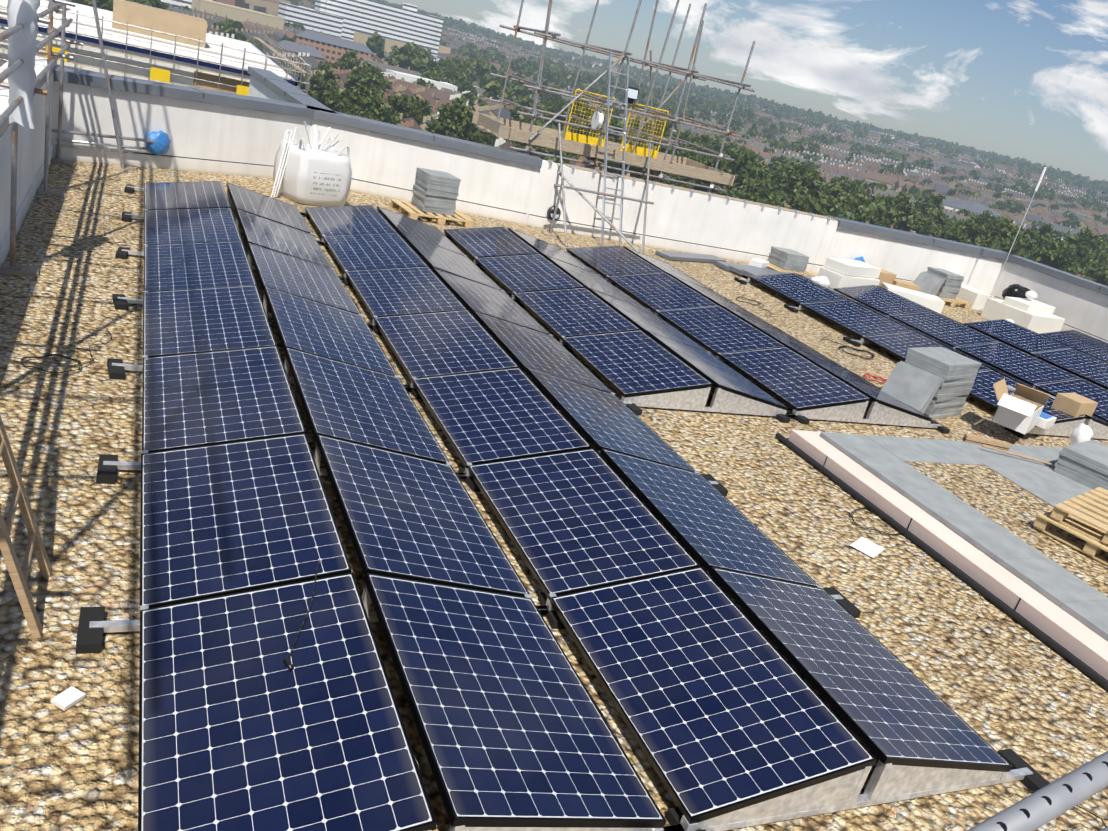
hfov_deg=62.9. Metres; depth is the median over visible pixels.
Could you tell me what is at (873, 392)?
panel
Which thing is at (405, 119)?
house
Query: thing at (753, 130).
patch
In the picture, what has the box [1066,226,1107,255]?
tree
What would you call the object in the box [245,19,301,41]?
patch
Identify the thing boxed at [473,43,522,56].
patch
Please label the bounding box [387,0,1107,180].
sky
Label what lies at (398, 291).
panel
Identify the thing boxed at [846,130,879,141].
patch
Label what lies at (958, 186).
patch
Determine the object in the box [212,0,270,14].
patch
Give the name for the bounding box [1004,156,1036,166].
patch
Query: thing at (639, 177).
tree
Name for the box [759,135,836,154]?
patch
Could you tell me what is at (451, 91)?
house
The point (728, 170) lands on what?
tree
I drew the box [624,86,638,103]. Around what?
floodlight
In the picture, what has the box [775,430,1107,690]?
curb
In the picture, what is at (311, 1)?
patch
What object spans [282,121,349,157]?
white plastic offcuts
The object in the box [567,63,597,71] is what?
patch
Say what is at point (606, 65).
patch
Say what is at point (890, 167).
patch
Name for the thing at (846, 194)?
tree
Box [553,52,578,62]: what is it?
patch
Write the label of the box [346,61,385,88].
tree
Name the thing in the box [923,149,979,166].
patch
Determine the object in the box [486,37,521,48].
patch
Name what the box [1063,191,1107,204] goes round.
patch
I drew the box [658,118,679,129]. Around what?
tree
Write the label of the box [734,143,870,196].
patch
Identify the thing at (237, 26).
trees
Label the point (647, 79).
patch
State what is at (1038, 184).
lightning rod
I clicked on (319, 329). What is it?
panel
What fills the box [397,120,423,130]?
house
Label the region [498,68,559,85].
patch
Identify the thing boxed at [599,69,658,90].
patch
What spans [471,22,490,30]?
patch
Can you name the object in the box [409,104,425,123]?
tree
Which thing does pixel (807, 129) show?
patch
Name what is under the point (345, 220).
panel
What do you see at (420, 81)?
patch
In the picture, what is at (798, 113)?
patch
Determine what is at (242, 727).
panel
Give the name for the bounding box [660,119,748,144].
patch
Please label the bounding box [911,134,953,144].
patch
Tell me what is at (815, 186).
tree
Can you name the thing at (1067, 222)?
patch
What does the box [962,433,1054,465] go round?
timber planks
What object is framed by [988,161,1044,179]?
patch
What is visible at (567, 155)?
tree
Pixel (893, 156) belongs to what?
patch
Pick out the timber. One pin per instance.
(885, 276)
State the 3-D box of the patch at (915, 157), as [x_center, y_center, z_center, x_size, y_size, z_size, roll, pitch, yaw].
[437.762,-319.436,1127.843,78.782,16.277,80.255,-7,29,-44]
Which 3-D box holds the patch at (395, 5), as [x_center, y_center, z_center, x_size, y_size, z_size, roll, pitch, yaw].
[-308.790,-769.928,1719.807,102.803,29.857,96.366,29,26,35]
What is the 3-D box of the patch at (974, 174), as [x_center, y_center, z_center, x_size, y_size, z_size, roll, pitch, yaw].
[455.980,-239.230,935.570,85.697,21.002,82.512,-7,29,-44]
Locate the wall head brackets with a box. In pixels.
[548,160,837,223]
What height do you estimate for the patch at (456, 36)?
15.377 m
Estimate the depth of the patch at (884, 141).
1327.25 m
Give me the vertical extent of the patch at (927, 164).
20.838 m
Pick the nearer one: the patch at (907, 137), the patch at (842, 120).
the patch at (907, 137)
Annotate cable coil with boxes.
[20,328,111,372]
[736,296,772,316]
[813,478,902,534]
[823,339,874,358]
[863,374,886,382]
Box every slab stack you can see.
[390,167,473,227]
[750,246,817,275]
[881,347,981,419]
[913,267,970,308]
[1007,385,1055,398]
[1054,440,1107,489]
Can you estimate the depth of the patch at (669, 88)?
1110.60 m
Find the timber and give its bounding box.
[870,264,970,398]
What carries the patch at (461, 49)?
on the terrain
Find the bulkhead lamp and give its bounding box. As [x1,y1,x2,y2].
[547,206,560,219]
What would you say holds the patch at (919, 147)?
on the terrain
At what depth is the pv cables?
4.65 m
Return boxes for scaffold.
[0,0,154,276]
[0,5,311,95]
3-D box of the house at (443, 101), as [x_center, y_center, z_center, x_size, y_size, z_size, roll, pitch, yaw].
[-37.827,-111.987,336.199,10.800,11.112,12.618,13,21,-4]
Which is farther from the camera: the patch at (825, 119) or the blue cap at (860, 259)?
the patch at (825, 119)
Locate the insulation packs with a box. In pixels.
[818,257,1064,333]
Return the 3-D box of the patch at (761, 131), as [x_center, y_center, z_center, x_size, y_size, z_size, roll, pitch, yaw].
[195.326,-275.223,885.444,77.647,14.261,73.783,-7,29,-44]
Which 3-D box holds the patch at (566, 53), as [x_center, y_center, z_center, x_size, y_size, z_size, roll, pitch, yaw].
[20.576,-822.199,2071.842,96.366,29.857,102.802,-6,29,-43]
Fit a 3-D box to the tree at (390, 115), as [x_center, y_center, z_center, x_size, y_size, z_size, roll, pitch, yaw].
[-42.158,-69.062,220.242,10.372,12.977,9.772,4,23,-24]
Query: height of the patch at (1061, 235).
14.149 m
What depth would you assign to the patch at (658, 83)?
1452.04 m
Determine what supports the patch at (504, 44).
on the terrain
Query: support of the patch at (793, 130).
on the terrain
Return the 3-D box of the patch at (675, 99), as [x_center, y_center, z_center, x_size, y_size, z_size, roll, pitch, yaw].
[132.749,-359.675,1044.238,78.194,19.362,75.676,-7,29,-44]
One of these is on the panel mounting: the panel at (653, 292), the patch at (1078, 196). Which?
the panel at (653, 292)
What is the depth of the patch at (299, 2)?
1003.37 m
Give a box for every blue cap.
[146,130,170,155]
[854,256,864,261]
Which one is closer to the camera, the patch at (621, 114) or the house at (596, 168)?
the house at (596, 168)
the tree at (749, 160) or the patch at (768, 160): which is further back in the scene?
the patch at (768, 160)
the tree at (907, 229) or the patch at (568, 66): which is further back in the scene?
the patch at (568, 66)
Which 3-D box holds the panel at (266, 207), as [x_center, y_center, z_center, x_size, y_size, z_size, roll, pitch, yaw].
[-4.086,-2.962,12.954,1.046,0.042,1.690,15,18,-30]
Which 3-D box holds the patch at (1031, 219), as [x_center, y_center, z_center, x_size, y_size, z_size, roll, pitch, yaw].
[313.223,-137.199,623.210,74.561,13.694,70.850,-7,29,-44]
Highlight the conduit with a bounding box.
[56,138,147,152]
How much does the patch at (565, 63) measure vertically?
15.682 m
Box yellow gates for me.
[564,89,668,157]
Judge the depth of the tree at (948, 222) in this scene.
281.22 m
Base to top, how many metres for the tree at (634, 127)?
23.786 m
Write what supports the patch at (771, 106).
on the terrain
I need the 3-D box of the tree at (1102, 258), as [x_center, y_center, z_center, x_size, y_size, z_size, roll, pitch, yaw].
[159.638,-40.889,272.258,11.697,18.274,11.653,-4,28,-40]
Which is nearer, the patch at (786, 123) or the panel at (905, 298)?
the panel at (905, 298)
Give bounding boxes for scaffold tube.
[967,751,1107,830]
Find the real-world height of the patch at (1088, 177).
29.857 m
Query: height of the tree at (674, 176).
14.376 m
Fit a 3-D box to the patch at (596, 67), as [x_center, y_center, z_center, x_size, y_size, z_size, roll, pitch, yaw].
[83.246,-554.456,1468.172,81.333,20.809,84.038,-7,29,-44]
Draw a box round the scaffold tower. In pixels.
[472,0,755,253]
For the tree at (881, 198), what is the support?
on the terrain
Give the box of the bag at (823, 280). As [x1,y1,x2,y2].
[811,276,829,286]
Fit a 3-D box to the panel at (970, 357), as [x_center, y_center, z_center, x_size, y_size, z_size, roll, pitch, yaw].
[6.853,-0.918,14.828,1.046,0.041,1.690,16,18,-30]
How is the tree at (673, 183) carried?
on the terrain
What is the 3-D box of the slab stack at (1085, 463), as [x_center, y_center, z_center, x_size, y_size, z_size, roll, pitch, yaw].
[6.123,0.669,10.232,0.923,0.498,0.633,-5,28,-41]
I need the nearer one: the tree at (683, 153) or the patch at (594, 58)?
the tree at (683, 153)
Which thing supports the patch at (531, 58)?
on the terrain
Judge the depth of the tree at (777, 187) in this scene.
255.27 m
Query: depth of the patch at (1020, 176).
1193.47 m
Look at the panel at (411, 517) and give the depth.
5.72 m
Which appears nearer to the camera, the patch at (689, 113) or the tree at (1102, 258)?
the tree at (1102, 258)
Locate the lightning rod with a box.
[980,167,1046,310]
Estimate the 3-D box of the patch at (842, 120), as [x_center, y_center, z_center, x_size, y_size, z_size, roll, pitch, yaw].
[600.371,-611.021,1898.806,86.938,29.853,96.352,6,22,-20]
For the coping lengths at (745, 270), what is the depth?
18.54 m
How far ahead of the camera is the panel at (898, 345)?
14.71 m
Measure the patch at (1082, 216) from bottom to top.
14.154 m
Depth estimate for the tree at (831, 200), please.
231.07 m
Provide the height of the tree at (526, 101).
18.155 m
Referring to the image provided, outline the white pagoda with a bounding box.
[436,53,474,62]
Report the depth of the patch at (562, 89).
720.68 m
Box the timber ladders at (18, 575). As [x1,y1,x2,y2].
[0,416,51,638]
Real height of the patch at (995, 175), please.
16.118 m
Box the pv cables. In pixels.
[241,238,1106,830]
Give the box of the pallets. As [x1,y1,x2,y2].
[1033,487,1107,565]
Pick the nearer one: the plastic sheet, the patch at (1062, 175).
the plastic sheet
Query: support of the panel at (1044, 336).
on the panel mounting
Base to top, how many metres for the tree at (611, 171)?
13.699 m
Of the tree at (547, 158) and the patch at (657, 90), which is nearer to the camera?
the tree at (547, 158)
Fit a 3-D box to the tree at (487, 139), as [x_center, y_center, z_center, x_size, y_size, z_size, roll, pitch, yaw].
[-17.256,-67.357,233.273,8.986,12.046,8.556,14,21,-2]
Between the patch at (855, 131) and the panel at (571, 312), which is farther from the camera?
the patch at (855, 131)
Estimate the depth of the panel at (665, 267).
15.84 m
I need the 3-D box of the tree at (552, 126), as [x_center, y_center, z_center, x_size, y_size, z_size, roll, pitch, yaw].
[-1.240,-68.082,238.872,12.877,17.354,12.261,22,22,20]
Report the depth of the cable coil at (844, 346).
14.36 m
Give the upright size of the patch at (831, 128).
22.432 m
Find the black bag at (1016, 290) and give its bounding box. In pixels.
[1002,284,1030,298]
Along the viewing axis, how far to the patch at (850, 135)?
1302.45 m
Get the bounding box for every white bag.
[1025,291,1037,299]
[1070,423,1092,444]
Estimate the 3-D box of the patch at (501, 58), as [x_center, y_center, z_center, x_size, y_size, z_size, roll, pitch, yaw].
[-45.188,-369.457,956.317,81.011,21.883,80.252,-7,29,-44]
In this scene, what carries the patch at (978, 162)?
on the terrain
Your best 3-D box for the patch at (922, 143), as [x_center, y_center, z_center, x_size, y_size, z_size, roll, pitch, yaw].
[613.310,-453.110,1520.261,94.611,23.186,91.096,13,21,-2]
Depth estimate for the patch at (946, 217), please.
367.57 m
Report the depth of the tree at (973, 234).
233.34 m
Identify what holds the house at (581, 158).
on the terrain
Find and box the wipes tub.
[1035,412,1056,428]
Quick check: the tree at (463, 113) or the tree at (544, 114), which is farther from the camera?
the tree at (544, 114)
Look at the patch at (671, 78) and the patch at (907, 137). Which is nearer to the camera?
the patch at (907, 137)
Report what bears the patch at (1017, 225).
on the terrain
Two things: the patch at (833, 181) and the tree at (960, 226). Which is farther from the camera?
the patch at (833, 181)
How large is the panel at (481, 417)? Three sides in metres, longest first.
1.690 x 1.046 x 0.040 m
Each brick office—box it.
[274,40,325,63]
[296,30,374,63]
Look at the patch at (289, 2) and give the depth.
817.38 m
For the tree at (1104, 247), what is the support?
on the terrain
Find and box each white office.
[278,2,342,37]
[314,0,443,60]
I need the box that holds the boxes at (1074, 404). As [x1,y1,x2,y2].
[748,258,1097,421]
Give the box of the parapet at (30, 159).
[0,56,56,265]
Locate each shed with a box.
[191,0,284,29]
[942,200,1000,216]
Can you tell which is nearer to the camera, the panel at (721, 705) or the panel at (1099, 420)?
the panel at (721, 705)
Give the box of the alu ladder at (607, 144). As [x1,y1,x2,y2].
[601,53,629,245]
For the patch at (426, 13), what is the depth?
1721.78 m
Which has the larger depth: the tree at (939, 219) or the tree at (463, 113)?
the tree at (939, 219)
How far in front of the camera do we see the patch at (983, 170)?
1161.52 m
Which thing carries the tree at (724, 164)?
on the terrain
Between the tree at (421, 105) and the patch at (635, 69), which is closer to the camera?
the tree at (421, 105)
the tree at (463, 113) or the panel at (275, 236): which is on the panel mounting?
the panel at (275, 236)
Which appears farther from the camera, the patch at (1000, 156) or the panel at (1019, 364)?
the patch at (1000, 156)
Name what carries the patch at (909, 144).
on the terrain
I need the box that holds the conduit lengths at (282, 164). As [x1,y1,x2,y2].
[271,127,296,197]
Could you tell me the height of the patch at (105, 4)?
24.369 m
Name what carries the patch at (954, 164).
on the terrain
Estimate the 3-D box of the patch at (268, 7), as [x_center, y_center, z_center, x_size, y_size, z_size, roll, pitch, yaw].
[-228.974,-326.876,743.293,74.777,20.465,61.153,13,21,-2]
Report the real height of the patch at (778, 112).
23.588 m
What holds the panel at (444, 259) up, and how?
on the panel mounting
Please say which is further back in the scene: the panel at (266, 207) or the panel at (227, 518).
the panel at (266, 207)
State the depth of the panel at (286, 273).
10.03 m
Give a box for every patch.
[72,0,170,10]
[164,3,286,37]
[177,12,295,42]
[206,24,273,43]
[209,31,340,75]
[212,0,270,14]
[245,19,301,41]
[246,0,278,16]
[276,0,296,5]
[284,21,338,37]
[287,0,314,6]
[288,0,310,7]
[301,0,315,4]
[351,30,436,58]
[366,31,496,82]
[377,0,420,12]
[381,50,451,80]
[381,72,470,106]
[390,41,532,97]
[401,8,453,26]
[420,11,448,19]
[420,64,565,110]
[438,45,458,53]
[439,41,500,67]
[440,33,471,43]
[440,38,473,48]
[442,24,485,37]
[442,29,487,42]
[443,38,486,49]
[448,28,494,41]
[449,33,498,47]
[451,22,493,37]
[452,25,486,34]
[453,37,514,54]
[454,20,470,27]
[455,44,488,58]
[456,48,519,74]
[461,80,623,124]
[465,34,498,43]
[468,31,505,42]
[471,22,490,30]
[472,37,524,52]
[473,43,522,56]
[481,49,507,59]
[482,26,522,42]
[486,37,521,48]
[490,50,527,59]
[493,40,535,52]
[493,53,546,79]
[494,47,536,60]
[497,45,539,57]
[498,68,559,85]
[500,70,572,102]
[504,45,533,53]
[505,41,541,52]
[506,39,552,56]
[510,79,587,98]
[511,57,573,79]
[514,94,623,114]
[517,56,600,74]
[525,40,562,52]
[530,73,619,104]
[531,85,606,105]
[550,66,580,81]
[551,48,584,57]
[551,58,594,69]
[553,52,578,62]
[554,61,590,71]
[565,66,593,72]
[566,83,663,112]
[566,97,646,119]
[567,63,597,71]
[573,60,615,73]
[580,72,662,98]
[581,61,625,76]
[587,55,620,66]
[590,61,616,71]
[591,73,630,86]
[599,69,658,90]
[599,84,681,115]
[603,63,649,72]
[611,70,648,80]
[612,79,675,96]
[618,67,667,79]
[619,115,739,146]
[620,106,687,122]
[620,115,692,131]
[623,63,660,77]
[630,75,662,83]
[631,70,671,82]
[639,97,719,125]
[648,79,675,87]
[660,74,687,83]
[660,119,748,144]
[664,85,722,110]
[664,94,692,106]
[668,81,719,94]
[671,100,699,118]
[675,109,761,135]
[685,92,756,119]
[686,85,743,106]
[688,120,754,140]
[694,111,759,130]
[696,132,798,158]
[697,86,724,94]
[697,119,789,145]
[705,85,739,94]
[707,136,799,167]
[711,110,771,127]
[714,139,770,167]
[716,123,789,139]
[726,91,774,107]
[729,135,810,155]
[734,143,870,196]
[738,106,788,121]
[742,116,791,128]
[747,107,791,119]
[747,122,819,142]
[749,94,798,110]
[752,136,819,154]
[755,104,784,110]
[755,119,843,143]
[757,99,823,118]
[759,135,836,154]
[762,115,804,128]
[763,109,797,117]
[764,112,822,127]
[769,109,804,116]
[771,155,872,183]
[774,123,834,139]
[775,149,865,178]
[778,121,834,136]
[781,132,843,151]
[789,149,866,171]
[791,132,865,151]
[792,121,845,136]
[804,115,834,123]
[804,132,856,146]
[807,123,865,138]
[807,130,855,142]
[815,111,867,127]
[816,169,917,202]
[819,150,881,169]
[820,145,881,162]
[824,129,878,144]
[827,133,872,144]
[827,175,942,213]
[828,119,839,123]
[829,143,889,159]
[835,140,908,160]
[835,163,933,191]
[841,137,896,150]
[842,127,886,138]
[845,120,873,129]
[846,123,886,137]
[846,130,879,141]
[853,136,908,151]
[855,163,932,184]
[860,135,913,152]
[860,158,932,178]
[862,122,887,131]
[865,144,939,172]
[866,134,904,144]
[869,132,915,144]
[873,132,914,141]
[873,146,943,164]
[874,145,945,161]
[876,156,940,174]
[883,129,931,142]
[889,135,955,153]
[892,141,946,156]
[894,144,948,158]
[901,184,1015,220]
[903,213,949,230]
[905,142,919,146]
[906,158,980,181]
[910,157,965,171]
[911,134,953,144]
[914,158,971,180]
[914,175,993,198]
[918,171,984,189]
[918,182,1005,205]
[922,144,966,153]
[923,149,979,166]
[924,136,974,152]
[924,147,971,159]
[927,157,991,174]
[928,142,971,157]
[942,205,1025,229]
[946,160,1007,176]
[948,154,1004,165]
[949,168,1041,195]
[951,165,1015,181]
[953,142,997,157]
[956,153,998,162]
[957,169,1011,182]
[958,156,1007,168]
[959,160,1004,172]
[961,178,1028,199]
[966,197,1051,224]
[967,151,1018,168]
[970,186,1045,209]
[972,191,1056,220]
[978,150,1002,159]
[984,167,1047,185]
[986,164,1044,181]
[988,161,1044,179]
[991,172,1059,191]
[991,215,1066,240]
[996,177,1090,201]
[998,179,1082,208]
[1000,214,1107,244]
[1002,155,1040,166]
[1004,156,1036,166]
[1010,160,1070,176]
[1014,157,1059,172]
[1017,171,1082,189]
[1022,198,1101,219]
[1023,166,1071,185]
[1030,178,1086,194]
[1030,181,1096,198]
[1030,205,1105,228]
[1031,184,1082,198]
[1036,221,1107,237]
[1037,212,1107,234]
[1040,167,1105,192]
[1042,184,1107,219]
[1047,175,1101,193]
[1048,183,1105,201]
[1054,192,1106,217]
[1060,171,1102,181]
[1061,184,1107,195]
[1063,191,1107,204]
[1068,203,1107,219]
[1071,175,1107,192]
[1072,176,1107,193]
[1074,212,1107,224]
[1088,224,1107,233]
[1089,197,1106,209]
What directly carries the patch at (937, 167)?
on the terrain
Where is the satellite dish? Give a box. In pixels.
[585,104,603,129]
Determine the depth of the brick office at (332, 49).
499.82 m
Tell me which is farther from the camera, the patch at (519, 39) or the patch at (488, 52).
the patch at (519, 39)
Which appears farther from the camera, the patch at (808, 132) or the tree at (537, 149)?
the patch at (808, 132)
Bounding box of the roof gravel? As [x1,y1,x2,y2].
[0,161,1107,830]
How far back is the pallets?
8.17 m
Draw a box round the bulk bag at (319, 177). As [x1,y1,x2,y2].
[273,141,351,205]
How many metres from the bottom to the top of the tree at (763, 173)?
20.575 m
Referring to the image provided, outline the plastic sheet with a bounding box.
[7,0,39,128]
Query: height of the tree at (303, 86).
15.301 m
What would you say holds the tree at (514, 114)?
on the terrain
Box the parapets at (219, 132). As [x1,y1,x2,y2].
[51,66,1107,342]
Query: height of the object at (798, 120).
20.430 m
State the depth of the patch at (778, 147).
663.52 m
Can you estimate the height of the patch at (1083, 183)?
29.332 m
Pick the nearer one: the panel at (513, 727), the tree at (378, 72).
the panel at (513, 727)
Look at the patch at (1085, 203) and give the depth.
911.37 m
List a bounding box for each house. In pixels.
[309,70,324,76]
[330,66,421,93]
[334,69,351,81]
[336,81,438,110]
[341,87,438,113]
[359,53,383,66]
[362,56,418,75]
[384,74,457,103]
[393,86,412,98]
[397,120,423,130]
[399,113,417,125]
[412,87,435,104]
[419,114,436,131]
[438,98,468,106]
[441,87,496,102]
[471,100,480,111]
[473,80,479,87]
[476,105,493,114]
[488,104,512,118]
[495,138,516,151]
[571,156,588,167]
[588,160,601,170]
[889,224,931,235]
[909,201,969,217]
[992,213,1040,229]
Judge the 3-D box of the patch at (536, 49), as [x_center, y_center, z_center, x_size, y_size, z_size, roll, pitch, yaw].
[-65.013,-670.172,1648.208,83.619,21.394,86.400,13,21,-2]
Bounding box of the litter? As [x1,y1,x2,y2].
[51,537,884,710]
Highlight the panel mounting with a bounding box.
[76,184,1107,830]
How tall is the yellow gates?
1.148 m
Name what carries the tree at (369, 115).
on the terrain
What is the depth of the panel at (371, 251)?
11.96 m
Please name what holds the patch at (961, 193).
on the terrain
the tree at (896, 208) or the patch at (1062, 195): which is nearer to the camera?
the tree at (896, 208)
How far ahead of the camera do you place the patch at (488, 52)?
974.02 m
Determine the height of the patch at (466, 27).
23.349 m
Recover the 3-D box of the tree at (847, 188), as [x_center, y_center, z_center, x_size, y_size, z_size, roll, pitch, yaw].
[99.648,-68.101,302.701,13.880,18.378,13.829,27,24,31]
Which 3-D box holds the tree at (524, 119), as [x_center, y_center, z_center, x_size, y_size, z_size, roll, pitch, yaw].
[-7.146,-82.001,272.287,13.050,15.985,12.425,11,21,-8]
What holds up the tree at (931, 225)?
on the terrain
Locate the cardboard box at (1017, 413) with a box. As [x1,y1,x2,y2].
[992,378,1048,433]
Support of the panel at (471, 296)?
on the panel mounting
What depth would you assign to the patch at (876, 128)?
1909.40 m
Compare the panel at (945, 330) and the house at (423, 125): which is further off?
the house at (423, 125)
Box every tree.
[279,62,309,91]
[308,89,316,98]
[309,68,341,91]
[315,90,354,112]
[318,63,333,73]
[331,82,389,118]
[334,50,360,69]
[343,66,387,101]
[345,108,382,120]
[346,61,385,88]
[373,104,402,124]
[382,78,392,90]
[387,94,420,124]
[407,94,432,119]
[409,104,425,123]
[425,113,464,138]
[434,97,482,142]
[479,132,498,146]
[510,108,529,119]
[513,114,545,125]
[515,57,596,88]
[515,94,545,113]
[517,145,554,159]
[536,107,551,125]
[538,122,569,131]
[539,150,573,164]
[542,111,560,126]
[542,156,566,163]
[557,97,610,137]
[560,124,582,161]
[592,121,646,174]
[598,117,657,178]
[598,160,621,173]
[620,166,657,181]
[645,117,675,151]
[656,172,678,182]
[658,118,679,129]
[661,136,697,157]
[666,175,680,186]
[674,129,693,146]
[678,147,743,192]
[682,132,713,154]
[710,185,738,198]
[723,169,734,189]
[727,188,737,196]
[728,165,763,194]
[731,151,757,178]
[737,187,788,208]
[754,161,771,188]
[767,182,792,203]
[768,162,814,193]
[781,163,808,169]
[783,191,793,206]
[788,174,810,194]
[788,193,830,215]
[788,195,837,215]
[793,168,842,198]
[827,197,869,223]
[837,181,871,199]
[837,192,856,196]
[838,193,872,220]
[839,180,865,194]
[868,203,895,226]
[869,193,893,202]
[872,200,900,228]
[887,192,923,228]
[898,221,915,231]
[911,224,929,234]
[912,194,945,214]
[915,216,947,236]
[922,206,957,228]
[935,216,992,236]
[939,222,986,246]
[942,220,970,229]
[972,209,999,225]
[980,229,1000,249]
[983,217,1036,257]
[994,235,1017,254]
[1021,247,1036,256]
[1022,222,1057,247]
[1025,239,1079,274]
[1039,237,1085,274]
[1061,234,1099,254]
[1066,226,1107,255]
[1074,245,1091,260]
[1078,253,1107,280]
[1087,253,1107,280]
[1092,271,1107,283]
[1102,241,1107,252]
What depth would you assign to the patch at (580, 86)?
810.88 m
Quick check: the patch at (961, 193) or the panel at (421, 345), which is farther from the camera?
the patch at (961, 193)
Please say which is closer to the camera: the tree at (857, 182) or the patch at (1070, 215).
the tree at (857, 182)
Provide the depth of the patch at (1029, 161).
1856.12 m
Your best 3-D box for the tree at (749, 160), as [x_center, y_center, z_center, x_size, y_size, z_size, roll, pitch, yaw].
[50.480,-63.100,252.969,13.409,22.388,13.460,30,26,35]
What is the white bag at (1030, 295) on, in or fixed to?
on the insulation packs
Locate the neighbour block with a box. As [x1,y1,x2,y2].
[0,0,297,93]
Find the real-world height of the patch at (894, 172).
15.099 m
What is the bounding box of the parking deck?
[161,0,191,7]
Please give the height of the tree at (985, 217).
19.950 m
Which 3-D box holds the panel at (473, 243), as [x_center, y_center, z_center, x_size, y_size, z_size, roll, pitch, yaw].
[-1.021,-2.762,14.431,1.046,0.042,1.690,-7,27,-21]
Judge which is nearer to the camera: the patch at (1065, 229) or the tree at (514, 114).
the tree at (514, 114)
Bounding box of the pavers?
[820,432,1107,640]
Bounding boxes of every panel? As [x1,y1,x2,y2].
[138,572,435,830]
[140,433,351,607]
[142,346,305,452]
[143,285,276,356]
[144,181,230,209]
[144,208,241,244]
[144,241,256,291]
[226,182,312,234]
[236,208,332,267]
[247,242,360,313]
[263,286,396,375]
[284,347,448,463]
[305,205,396,237]
[315,434,529,596]
[323,233,427,272]
[345,266,466,318]
[364,573,665,827]
[374,310,518,381]
[377,206,464,254]
[402,233,501,289]
[412,368,590,467]
[432,268,550,334]
[444,227,538,258]
[468,448,699,599]
[473,311,612,392]
[475,254,583,293]
[508,227,597,273]
[513,288,639,339]
[526,368,696,471]
[544,254,646,308]
[550,566,876,823]
[562,330,712,397]
[566,245,663,277]
[589,289,708,351]
[600,448,819,586]
[607,272,718,312]
[623,246,713,290]
[646,330,787,409]
[657,306,785,355]
[668,273,768,323]
[709,567,1012,771]
[718,347,870,410]
[723,306,840,365]
[749,273,847,304]
[790,348,931,420]
[796,273,878,311]
[801,300,911,337]
[834,285,931,315]
[851,300,951,346]
[863,331,990,370]
[877,285,950,318]
[890,311,999,348]
[917,332,1027,383]
[936,312,1002,342]
[956,342,1079,385]
[964,319,1069,353]
[969,370,1086,426]
[995,370,1107,426]
[1003,342,1099,385]
[1009,321,1073,348]
[1031,348,1107,388]
[1035,378,1107,421]
[1039,330,1107,361]
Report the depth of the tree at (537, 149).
223.10 m
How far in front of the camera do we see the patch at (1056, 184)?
1224.09 m
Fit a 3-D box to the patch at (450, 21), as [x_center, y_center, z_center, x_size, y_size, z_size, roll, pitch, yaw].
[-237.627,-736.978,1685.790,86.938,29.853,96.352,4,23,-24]
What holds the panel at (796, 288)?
on the panel mounting
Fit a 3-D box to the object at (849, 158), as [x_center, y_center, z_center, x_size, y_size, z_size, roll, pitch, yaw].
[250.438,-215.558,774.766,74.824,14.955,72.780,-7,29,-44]
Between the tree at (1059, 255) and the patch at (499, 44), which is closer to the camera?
the tree at (1059, 255)
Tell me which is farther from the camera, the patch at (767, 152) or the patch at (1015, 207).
the patch at (1015, 207)
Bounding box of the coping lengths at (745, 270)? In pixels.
[655,251,814,278]
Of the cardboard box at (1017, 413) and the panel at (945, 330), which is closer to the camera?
the cardboard box at (1017, 413)
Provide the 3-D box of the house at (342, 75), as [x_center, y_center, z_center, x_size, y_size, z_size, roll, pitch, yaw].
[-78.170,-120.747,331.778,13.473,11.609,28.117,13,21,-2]
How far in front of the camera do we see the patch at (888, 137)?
1503.63 m
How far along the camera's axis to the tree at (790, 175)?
273.27 m
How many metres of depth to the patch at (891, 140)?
1403.43 m
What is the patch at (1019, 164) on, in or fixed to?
on the terrain
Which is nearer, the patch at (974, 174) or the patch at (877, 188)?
the patch at (877, 188)
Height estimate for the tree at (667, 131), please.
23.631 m
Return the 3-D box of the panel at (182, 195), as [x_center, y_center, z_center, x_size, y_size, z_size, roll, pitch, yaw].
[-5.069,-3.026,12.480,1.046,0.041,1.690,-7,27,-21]
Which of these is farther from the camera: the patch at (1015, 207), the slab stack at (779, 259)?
the patch at (1015, 207)
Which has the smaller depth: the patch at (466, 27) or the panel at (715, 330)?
the panel at (715, 330)
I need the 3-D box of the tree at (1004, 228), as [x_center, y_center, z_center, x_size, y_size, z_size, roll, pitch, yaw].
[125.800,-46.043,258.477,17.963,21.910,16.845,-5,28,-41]
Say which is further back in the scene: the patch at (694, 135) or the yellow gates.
the patch at (694, 135)
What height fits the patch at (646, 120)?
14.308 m

